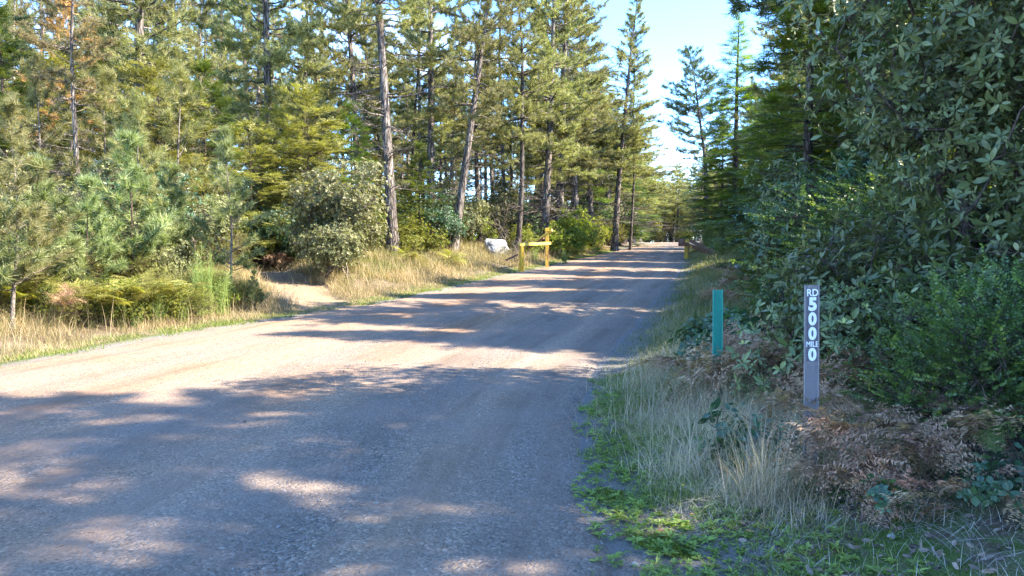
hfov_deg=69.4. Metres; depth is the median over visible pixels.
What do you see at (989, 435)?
bracken fern
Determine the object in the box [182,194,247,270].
bush
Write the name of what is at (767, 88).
conifer
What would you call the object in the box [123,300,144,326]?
broom plant
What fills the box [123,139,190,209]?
fir tree
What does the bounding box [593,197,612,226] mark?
bush
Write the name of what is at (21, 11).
pine tree
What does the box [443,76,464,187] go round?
pine tree
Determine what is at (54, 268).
bush
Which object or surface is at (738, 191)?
spruce tree
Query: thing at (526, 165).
pine tree
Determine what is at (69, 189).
bush
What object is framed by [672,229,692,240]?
bush
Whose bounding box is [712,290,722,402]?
marker post
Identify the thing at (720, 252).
broom plant
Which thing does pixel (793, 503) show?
grass tussock
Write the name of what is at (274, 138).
fir tree
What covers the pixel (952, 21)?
conifer
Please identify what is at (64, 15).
dying pine
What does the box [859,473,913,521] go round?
seedling
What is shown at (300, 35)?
pine tree
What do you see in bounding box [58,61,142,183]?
young pine
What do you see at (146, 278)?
bracken fern
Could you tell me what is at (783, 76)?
conifer
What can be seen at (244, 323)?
green grass
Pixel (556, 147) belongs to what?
pine tree
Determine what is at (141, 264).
bush
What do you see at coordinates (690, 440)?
grass tussock
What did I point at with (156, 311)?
broom plant
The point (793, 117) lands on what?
conifer
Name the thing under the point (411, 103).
pine tree
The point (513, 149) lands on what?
pine tree
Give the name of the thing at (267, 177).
fir tree
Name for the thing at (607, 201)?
conifer
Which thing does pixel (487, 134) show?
pine tree
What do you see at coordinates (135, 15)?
pine tree
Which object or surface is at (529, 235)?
bush
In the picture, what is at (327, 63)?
pine tree
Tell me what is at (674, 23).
sky
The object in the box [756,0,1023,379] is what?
broadleaf tree
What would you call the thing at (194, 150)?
fir tree
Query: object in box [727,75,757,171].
pine tree
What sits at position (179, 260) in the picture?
bush
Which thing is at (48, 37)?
pine tree
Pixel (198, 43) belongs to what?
pine tree
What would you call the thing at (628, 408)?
grass tussock
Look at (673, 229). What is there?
conifer
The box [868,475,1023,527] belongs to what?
bracken fern
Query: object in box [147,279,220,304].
bracken fern
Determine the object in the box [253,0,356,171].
pine tree
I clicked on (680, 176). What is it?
conifer
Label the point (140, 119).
young pine
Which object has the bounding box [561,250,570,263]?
broom plant
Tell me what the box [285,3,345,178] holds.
pine tree
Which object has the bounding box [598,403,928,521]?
grass tussock
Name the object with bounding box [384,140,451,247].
fir tree
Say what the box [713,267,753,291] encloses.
bracken fern
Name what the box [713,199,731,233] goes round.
bush
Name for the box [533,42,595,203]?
pine tree
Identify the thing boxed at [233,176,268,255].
bush
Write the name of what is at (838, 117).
conifer
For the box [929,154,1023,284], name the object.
broadleaf shrub
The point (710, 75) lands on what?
pine tree
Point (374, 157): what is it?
fir tree
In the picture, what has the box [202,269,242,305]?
bush
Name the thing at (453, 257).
bracken fern
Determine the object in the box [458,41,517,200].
pine tree
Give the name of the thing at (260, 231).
bush
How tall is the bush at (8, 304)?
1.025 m
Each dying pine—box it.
[5,0,126,184]
[7,0,115,188]
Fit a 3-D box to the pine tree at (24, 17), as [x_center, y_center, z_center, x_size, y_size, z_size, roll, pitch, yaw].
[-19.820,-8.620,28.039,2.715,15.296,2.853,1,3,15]
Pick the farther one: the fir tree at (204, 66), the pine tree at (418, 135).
the pine tree at (418, 135)
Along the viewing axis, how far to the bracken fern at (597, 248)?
45.76 m
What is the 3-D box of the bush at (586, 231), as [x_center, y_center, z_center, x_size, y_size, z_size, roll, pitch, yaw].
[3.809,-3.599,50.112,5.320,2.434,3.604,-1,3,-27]
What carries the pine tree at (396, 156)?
on the ground at (618, 544)
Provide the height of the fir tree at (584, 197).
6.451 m
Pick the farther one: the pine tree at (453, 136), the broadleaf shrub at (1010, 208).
the pine tree at (453, 136)
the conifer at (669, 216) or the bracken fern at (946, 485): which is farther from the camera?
the conifer at (669, 216)
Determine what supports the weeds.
on the ground at (618, 544)
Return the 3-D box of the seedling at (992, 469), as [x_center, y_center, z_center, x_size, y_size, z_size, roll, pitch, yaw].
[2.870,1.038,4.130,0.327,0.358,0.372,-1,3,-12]
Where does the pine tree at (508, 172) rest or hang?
on the ground at (618, 544)
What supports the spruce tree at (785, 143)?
on the ground at (618, 544)
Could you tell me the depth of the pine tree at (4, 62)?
50.98 m
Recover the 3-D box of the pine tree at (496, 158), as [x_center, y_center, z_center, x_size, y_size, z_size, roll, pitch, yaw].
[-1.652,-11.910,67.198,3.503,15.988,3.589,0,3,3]
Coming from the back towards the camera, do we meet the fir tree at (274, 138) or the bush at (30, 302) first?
the fir tree at (274, 138)
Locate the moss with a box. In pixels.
[583,466,827,575]
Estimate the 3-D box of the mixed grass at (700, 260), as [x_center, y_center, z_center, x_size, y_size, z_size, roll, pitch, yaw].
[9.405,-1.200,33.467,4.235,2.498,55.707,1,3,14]
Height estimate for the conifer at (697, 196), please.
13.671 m
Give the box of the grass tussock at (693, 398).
[587,352,760,427]
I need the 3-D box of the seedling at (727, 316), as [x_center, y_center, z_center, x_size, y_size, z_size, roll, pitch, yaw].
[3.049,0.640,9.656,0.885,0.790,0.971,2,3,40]
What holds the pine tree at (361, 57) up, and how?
on the ground at (618, 544)
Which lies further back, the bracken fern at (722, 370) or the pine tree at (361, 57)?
the pine tree at (361, 57)
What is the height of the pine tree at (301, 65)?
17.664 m
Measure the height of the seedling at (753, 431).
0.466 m
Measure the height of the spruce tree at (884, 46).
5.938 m
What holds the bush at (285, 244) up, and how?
on the ground at (618, 544)
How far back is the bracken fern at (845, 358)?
5.78 m
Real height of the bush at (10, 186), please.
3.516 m
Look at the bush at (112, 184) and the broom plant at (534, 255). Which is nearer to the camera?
the bush at (112, 184)
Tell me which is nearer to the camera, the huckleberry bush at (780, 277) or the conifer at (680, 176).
the huckleberry bush at (780, 277)
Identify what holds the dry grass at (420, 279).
on the ground at (618, 544)
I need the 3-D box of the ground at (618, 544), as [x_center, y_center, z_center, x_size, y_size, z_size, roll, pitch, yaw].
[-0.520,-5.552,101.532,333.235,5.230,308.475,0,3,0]
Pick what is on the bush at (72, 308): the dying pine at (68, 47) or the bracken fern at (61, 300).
the bracken fern at (61, 300)
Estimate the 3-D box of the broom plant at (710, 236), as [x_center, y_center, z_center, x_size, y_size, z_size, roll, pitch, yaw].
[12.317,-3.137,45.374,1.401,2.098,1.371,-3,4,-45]
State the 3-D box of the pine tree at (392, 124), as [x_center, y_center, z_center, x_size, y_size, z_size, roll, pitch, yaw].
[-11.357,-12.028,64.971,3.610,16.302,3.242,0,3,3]
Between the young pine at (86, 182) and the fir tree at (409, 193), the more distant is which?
the fir tree at (409, 193)
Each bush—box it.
[0,150,54,210]
[0,226,64,265]
[0,273,55,316]
[0,283,34,316]
[2,180,110,242]
[4,233,133,284]
[13,245,84,315]
[20,168,147,256]
[31,280,117,323]
[60,158,169,250]
[78,243,176,285]
[78,276,137,321]
[89,277,183,312]
[104,162,211,255]
[116,218,198,280]
[116,280,185,323]
[133,262,250,306]
[139,147,244,237]
[157,280,224,316]
[159,222,257,267]
[176,210,252,269]
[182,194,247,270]
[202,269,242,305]
[228,277,266,306]
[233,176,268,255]
[234,189,298,267]
[244,167,314,231]
[266,203,315,261]
[281,157,392,278]
[288,199,369,280]
[376,192,426,238]
[395,214,449,254]
[413,188,472,250]
[422,176,494,241]
[448,208,498,243]
[468,180,528,238]
[483,208,542,246]
[487,237,529,263]
[490,190,541,237]
[507,223,543,251]
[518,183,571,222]
[536,220,605,246]
[538,205,597,255]
[571,203,605,232]
[584,213,610,246]
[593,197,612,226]
[595,197,627,243]
[602,218,628,244]
[640,216,662,240]
[641,227,667,241]
[658,223,670,241]
[667,215,694,237]
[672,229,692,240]
[674,227,695,239]
[707,142,1013,332]
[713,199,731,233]
[727,161,802,279]
[739,151,945,260]
[747,135,953,318]
[755,219,792,306]
[819,255,1023,459]
[877,108,1023,269]
[884,243,1023,402]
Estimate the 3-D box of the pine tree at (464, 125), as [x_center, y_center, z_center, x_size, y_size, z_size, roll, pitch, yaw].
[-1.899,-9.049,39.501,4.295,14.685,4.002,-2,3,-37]
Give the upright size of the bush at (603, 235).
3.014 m
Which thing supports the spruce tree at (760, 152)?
on the ground at (618, 544)
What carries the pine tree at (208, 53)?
on the ground at (618, 544)
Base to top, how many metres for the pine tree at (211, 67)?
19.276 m
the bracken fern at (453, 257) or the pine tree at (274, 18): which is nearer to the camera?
the bracken fern at (453, 257)
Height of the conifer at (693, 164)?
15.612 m
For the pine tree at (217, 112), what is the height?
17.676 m
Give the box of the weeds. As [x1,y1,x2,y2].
[571,377,928,575]
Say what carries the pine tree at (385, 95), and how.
on the ground at (618, 544)
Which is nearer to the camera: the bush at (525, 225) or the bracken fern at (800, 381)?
the bracken fern at (800, 381)
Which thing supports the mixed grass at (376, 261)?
on the ground at (618, 544)
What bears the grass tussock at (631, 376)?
on the ground at (618, 544)
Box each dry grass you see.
[0,237,609,362]
[614,331,1023,538]
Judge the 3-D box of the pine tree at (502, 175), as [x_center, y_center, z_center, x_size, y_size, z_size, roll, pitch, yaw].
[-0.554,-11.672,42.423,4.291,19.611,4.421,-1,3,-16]
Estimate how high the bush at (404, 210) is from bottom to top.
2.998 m
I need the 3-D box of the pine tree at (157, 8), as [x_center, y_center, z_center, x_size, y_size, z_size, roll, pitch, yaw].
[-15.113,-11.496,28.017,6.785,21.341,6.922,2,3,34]
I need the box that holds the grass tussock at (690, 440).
[593,386,780,521]
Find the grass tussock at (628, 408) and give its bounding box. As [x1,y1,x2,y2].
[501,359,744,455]
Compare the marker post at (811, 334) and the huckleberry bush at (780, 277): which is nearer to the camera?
the marker post at (811, 334)
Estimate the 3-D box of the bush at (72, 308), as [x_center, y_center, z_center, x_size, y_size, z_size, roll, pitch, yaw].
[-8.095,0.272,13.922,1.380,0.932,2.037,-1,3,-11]
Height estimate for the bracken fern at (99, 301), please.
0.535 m
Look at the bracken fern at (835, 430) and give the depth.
4.25 m
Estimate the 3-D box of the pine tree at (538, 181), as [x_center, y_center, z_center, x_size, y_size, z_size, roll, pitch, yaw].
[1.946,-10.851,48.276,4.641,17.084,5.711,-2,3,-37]
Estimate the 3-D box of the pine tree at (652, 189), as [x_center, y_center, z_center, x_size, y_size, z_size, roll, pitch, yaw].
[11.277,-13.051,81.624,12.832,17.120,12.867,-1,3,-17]
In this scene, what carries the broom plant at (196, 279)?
on the ground at (618, 544)
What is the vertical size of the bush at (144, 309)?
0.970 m
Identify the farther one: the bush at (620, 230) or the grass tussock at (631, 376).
the bush at (620, 230)
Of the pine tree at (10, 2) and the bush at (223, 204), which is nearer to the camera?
the bush at (223, 204)
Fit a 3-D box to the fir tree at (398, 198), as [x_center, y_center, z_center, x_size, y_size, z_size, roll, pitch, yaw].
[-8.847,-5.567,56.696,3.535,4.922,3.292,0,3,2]
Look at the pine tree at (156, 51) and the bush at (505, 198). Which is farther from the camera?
the pine tree at (156, 51)
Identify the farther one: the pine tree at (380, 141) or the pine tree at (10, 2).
the pine tree at (380, 141)
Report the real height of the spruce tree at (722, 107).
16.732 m
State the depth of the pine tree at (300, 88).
64.88 m
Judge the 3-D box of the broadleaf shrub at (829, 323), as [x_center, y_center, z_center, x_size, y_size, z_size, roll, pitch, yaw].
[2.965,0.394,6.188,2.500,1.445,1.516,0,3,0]
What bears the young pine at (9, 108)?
on the ground at (618, 544)
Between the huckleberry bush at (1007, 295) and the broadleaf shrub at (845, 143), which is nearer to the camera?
the huckleberry bush at (1007, 295)
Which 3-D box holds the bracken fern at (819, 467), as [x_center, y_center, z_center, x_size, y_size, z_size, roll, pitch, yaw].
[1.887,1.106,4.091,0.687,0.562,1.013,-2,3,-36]
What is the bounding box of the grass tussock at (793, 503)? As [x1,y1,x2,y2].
[689,472,883,535]
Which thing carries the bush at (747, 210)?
on the ground at (618, 544)
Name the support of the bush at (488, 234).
on the ground at (618, 544)
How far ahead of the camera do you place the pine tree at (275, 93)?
51.82 m
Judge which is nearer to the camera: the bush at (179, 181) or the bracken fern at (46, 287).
the bracken fern at (46, 287)
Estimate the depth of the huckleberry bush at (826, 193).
11.07 m
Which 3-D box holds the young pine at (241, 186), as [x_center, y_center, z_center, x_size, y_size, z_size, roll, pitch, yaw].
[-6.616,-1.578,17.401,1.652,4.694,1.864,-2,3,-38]
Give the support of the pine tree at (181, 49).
on the ground at (618, 544)
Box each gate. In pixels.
[505,228,552,271]
[678,239,724,258]
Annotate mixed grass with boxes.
[0,241,525,328]
[590,246,943,415]
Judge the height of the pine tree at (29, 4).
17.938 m
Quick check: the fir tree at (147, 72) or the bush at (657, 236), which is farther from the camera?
the bush at (657, 236)
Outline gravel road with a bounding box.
[0,242,683,575]
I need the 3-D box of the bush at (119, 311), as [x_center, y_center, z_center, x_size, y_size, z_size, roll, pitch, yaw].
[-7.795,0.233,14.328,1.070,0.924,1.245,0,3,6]
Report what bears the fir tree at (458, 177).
on the ground at (618, 544)
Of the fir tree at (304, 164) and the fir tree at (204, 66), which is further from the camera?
the fir tree at (304, 164)
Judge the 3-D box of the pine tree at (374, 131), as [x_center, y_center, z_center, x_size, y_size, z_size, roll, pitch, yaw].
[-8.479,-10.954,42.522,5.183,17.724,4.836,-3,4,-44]
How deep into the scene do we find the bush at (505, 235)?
39.42 m
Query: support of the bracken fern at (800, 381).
on the ground at (618, 544)
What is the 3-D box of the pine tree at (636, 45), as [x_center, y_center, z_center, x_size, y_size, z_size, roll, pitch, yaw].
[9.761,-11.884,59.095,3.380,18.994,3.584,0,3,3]
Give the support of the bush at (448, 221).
on the ground at (618, 544)
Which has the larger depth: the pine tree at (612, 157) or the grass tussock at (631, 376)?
the pine tree at (612, 157)
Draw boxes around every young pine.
[0,49,96,214]
[0,90,86,333]
[0,145,55,287]
[0,150,92,317]
[52,171,130,286]
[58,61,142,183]
[72,124,183,280]
[91,86,171,273]
[103,57,233,218]
[134,159,208,276]
[188,123,273,283]
[242,269,271,311]
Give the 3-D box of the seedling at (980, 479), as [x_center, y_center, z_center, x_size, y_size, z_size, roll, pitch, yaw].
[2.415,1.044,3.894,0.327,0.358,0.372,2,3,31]
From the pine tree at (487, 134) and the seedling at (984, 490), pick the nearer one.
the seedling at (984, 490)
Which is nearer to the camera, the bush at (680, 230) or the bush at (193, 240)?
the bush at (193, 240)
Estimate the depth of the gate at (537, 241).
32.70 m
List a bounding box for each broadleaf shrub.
[725,249,1023,409]
[733,151,880,322]
[760,205,1023,406]
[761,217,935,363]
[829,67,1019,180]
[840,84,1023,226]
[842,211,1023,401]
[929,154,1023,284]
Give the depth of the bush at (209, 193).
22.80 m
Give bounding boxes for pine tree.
[0,0,36,150]
[0,0,37,186]
[0,0,64,154]
[0,0,84,148]
[0,11,33,139]
[0,36,38,131]
[3,0,222,153]
[7,0,126,156]
[32,0,241,160]
[120,2,178,147]
[144,0,208,164]
[145,0,181,138]
[145,11,199,166]
[168,0,236,166]
[177,25,218,161]
[182,1,238,171]
[187,0,264,169]
[193,0,328,187]
[195,0,252,163]
[198,11,251,157]
[208,0,288,171]
[219,0,296,173]
[226,0,301,172]
[245,0,294,167]
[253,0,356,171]
[260,38,287,150]
[280,44,293,135]
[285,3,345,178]
[287,12,350,171]
[291,8,324,157]
[292,51,329,193]
[299,0,414,211]
[321,0,449,254]
[328,58,352,183]
[329,0,408,195]
[346,7,410,192]
[350,51,403,172]
[360,19,404,206]
[367,0,484,232]
[372,72,403,152]
[381,0,459,216]
[382,78,426,194]
[383,50,436,221]
[389,2,441,215]
[410,42,465,201]
[422,0,534,250]
[425,81,466,189]
[434,11,471,201]
[438,76,473,180]
[439,0,513,245]
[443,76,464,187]
[445,106,467,187]
[456,58,495,196]
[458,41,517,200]
[461,71,494,201]
[462,50,516,237]
[467,0,539,241]
[476,0,567,256]
[483,79,508,198]
[488,113,526,187]
[491,0,639,249]
[493,30,524,190]
[494,93,519,185]
[495,0,614,254]
[505,0,584,236]
[510,0,633,246]
[513,64,536,193]
[524,109,555,187]
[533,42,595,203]
[538,2,644,246]
[570,78,662,245]
[578,0,664,250]
[597,93,681,243]
[597,128,662,245]
[602,148,687,241]
[618,24,654,249]
[623,113,681,242]
[653,43,740,241]
[724,0,1008,144]
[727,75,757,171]
[730,17,815,165]
[943,0,1022,195]
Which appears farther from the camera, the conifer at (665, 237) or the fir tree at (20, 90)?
the conifer at (665, 237)
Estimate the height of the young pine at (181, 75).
6.622 m
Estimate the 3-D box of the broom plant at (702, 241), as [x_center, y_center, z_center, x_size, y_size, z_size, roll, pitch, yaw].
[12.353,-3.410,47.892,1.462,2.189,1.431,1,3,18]
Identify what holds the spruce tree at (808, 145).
on the ground at (618, 544)
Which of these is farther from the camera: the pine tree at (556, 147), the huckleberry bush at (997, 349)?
the pine tree at (556, 147)
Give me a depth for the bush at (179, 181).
19.01 m
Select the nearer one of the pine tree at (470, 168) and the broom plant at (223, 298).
the broom plant at (223, 298)
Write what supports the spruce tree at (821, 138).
on the ground at (618, 544)
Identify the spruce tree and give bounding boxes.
[676,9,774,249]
[676,112,739,239]
[690,0,886,318]
[704,88,803,274]
[720,112,774,241]
[733,25,816,206]
[761,111,797,211]
[780,24,865,187]
[813,0,935,218]
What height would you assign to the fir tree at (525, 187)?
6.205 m
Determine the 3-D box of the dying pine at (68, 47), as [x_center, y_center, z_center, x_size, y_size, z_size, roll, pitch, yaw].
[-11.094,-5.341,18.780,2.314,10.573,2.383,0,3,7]
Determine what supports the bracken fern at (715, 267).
on the ground at (618, 544)
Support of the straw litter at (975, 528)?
on the ground at (618, 544)
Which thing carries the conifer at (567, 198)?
on the ground at (618, 544)
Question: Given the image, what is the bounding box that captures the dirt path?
[249,267,364,312]
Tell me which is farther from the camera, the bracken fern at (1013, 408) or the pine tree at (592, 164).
the pine tree at (592, 164)
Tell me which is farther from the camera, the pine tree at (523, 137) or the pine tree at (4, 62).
the pine tree at (4, 62)
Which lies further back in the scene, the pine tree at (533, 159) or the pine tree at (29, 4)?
the pine tree at (533, 159)
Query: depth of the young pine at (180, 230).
17.37 m
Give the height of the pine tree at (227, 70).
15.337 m
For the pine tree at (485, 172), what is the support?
on the ground at (618, 544)
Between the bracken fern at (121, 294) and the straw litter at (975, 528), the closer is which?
the straw litter at (975, 528)
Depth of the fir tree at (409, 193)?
33.70 m
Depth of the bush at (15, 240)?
14.42 m
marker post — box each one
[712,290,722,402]
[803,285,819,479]
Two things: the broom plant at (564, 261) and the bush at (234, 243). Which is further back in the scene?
the broom plant at (564, 261)
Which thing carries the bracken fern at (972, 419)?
on the ground at (618, 544)
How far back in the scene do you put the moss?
3.96 m
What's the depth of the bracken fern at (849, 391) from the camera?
5.03 m
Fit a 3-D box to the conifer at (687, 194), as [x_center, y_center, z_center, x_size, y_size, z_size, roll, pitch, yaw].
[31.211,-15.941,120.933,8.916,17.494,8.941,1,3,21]
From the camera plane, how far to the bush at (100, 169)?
18.14 m
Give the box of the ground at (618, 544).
[0,240,1023,575]
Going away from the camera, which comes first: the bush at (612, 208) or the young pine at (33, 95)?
the young pine at (33, 95)
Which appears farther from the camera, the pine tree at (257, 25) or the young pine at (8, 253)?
the pine tree at (257, 25)
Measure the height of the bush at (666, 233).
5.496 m
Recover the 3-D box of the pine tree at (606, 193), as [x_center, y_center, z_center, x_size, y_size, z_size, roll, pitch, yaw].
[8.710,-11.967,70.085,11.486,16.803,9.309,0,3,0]
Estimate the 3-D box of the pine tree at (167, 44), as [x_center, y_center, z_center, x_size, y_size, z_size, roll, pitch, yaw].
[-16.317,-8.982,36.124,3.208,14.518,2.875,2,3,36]
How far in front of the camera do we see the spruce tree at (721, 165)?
61.55 m
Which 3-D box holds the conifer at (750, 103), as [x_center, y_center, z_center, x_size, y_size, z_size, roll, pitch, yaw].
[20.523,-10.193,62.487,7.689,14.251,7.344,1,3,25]
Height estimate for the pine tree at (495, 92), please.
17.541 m
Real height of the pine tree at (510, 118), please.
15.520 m
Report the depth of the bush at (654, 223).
125.97 m
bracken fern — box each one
[0,271,59,304]
[1,264,92,305]
[44,283,85,312]
[67,271,158,312]
[68,283,120,309]
[92,268,194,306]
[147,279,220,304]
[163,281,206,301]
[255,250,300,266]
[387,245,426,262]
[435,249,467,263]
[561,247,583,259]
[586,245,606,255]
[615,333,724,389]
[659,326,851,413]
[680,311,803,401]
[692,284,753,305]
[694,262,753,278]
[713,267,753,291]
[736,332,908,424]
[736,360,872,440]
[750,378,984,508]
[767,442,956,534]
[819,387,919,440]
[839,398,1023,494]
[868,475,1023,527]
[876,388,1007,459]
[926,412,1007,451]
[949,401,1023,440]
[988,464,1023,501]
[992,421,1022,432]
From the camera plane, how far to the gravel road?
6.13 m
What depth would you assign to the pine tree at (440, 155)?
58.03 m
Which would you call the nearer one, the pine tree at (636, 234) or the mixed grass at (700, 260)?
the mixed grass at (700, 260)
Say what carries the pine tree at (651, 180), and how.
on the ground at (618, 544)
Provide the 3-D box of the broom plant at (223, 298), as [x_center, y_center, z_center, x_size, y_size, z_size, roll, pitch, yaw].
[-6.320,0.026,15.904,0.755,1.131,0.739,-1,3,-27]
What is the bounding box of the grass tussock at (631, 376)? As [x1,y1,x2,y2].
[575,336,679,400]
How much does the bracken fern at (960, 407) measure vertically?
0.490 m
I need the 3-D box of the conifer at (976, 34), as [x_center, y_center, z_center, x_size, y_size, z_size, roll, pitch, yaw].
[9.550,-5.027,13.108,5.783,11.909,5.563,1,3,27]
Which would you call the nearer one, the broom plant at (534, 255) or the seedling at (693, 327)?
the seedling at (693, 327)
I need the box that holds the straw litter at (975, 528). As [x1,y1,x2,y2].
[650,406,1023,575]
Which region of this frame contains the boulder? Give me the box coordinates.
[484,239,509,255]
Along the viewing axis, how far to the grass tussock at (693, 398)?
6.24 m
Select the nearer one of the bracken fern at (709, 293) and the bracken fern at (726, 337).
the bracken fern at (726, 337)
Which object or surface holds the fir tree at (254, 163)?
on the ground at (618, 544)
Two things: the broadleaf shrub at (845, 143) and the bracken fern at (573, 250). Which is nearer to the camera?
the broadleaf shrub at (845, 143)
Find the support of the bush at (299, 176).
on the ground at (618, 544)
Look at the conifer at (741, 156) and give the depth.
55.48 m
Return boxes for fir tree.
[0,2,72,194]
[0,42,123,212]
[44,24,164,168]
[88,52,245,258]
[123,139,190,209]
[164,54,276,259]
[182,140,202,167]
[210,115,300,270]
[234,98,323,214]
[240,76,385,262]
[243,141,283,186]
[280,140,321,180]
[323,98,385,245]
[342,147,402,249]
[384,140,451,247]
[396,179,424,232]
[396,184,405,213]
[400,172,445,216]
[435,166,482,240]
[489,176,518,237]
[514,179,533,201]
[570,187,599,210]
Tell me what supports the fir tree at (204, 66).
on the ground at (618, 544)
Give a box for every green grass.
[0,250,614,366]
[576,367,952,575]
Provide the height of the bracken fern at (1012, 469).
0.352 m
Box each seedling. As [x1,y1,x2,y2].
[667,313,724,348]
[674,336,712,371]
[689,303,746,329]
[691,398,769,452]
[702,306,771,344]
[703,432,765,476]
[751,414,823,464]
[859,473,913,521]
[936,452,1007,508]
[956,476,1023,523]
[986,442,1023,486]
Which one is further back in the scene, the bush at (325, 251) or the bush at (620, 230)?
the bush at (620, 230)
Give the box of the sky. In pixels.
[0,0,939,201]
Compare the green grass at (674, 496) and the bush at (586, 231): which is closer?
the green grass at (674, 496)
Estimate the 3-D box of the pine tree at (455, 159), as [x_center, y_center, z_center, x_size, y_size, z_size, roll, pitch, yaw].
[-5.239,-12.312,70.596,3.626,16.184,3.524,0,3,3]
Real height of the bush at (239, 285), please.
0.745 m
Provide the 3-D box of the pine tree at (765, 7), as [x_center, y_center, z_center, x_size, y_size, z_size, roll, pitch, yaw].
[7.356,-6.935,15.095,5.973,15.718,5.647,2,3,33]
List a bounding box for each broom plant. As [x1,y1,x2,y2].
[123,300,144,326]
[147,290,173,325]
[169,292,192,324]
[175,245,231,316]
[207,266,234,315]
[529,248,539,259]
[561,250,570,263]
[693,223,709,249]
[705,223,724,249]
[714,230,727,254]
[717,223,734,252]
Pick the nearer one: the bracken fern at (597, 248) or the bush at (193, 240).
the bush at (193, 240)
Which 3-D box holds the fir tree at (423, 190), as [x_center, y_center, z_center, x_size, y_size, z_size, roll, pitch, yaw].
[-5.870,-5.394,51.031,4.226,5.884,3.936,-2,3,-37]
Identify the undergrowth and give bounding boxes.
[6,242,511,321]
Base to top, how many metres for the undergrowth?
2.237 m
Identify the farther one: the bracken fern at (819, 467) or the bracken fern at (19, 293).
the bracken fern at (19, 293)
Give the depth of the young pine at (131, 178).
16.24 m
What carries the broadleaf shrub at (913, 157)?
on the ground at (618, 544)
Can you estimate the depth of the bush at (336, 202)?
21.77 m
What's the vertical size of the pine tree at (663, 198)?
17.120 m
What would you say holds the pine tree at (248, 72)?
on the ground at (618, 544)
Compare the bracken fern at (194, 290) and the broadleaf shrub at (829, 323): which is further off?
the bracken fern at (194, 290)
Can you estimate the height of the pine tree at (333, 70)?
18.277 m
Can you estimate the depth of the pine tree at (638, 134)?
57.03 m
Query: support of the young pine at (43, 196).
on the ground at (618, 544)
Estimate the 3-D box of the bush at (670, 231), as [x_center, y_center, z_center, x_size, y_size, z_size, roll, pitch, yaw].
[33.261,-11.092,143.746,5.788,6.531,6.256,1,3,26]
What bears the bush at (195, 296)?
on the ground at (618, 544)
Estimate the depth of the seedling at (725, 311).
11.36 m
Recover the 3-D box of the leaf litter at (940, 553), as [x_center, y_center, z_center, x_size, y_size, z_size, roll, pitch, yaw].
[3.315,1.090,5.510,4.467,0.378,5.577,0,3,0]
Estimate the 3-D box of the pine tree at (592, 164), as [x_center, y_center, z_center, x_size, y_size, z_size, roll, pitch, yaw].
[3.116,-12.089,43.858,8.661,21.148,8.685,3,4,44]
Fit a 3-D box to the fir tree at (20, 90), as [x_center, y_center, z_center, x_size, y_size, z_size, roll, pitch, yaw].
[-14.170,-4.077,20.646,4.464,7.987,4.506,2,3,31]
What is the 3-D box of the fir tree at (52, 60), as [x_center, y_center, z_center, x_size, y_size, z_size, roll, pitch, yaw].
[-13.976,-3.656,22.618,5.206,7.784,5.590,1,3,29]
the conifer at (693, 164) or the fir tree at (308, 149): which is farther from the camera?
the conifer at (693, 164)
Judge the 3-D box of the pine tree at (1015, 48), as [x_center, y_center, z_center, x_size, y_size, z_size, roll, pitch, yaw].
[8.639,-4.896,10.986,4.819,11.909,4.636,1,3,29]
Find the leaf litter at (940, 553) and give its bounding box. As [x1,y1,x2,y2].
[664,381,1023,575]
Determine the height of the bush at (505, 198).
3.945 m
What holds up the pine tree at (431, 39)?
on the ground at (618, 544)
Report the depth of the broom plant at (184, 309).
14.91 m
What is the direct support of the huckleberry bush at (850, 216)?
on the ground at (618, 544)
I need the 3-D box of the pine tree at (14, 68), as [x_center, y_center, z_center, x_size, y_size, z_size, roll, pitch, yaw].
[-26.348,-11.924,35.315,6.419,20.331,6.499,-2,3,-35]
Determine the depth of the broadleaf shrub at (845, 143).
13.55 m
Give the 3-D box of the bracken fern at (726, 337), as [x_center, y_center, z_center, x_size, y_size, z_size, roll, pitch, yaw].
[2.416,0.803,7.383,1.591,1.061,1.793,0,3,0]
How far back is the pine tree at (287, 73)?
60.94 m
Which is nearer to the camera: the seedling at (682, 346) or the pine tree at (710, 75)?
the seedling at (682, 346)
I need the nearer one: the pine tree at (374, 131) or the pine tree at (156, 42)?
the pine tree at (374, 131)
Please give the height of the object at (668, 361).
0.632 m
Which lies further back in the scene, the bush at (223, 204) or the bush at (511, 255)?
the bush at (511, 255)
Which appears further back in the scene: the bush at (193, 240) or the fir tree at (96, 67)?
the fir tree at (96, 67)
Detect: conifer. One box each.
[527,171,587,213]
[578,168,622,238]
[648,179,664,241]
[655,181,673,241]
[658,178,675,241]
[659,162,697,241]
[660,163,690,241]
[675,139,716,240]
[680,163,699,229]
[684,168,712,222]
[708,84,767,229]
[716,106,765,238]
[742,51,803,166]
[749,28,849,192]
[750,0,940,203]
[753,30,818,153]
[763,17,866,145]
[779,0,891,165]
[855,0,1007,162]
[889,0,1009,109]
[922,6,1023,76]
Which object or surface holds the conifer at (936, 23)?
on the ground at (618, 544)
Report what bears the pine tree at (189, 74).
on the ground at (618, 544)

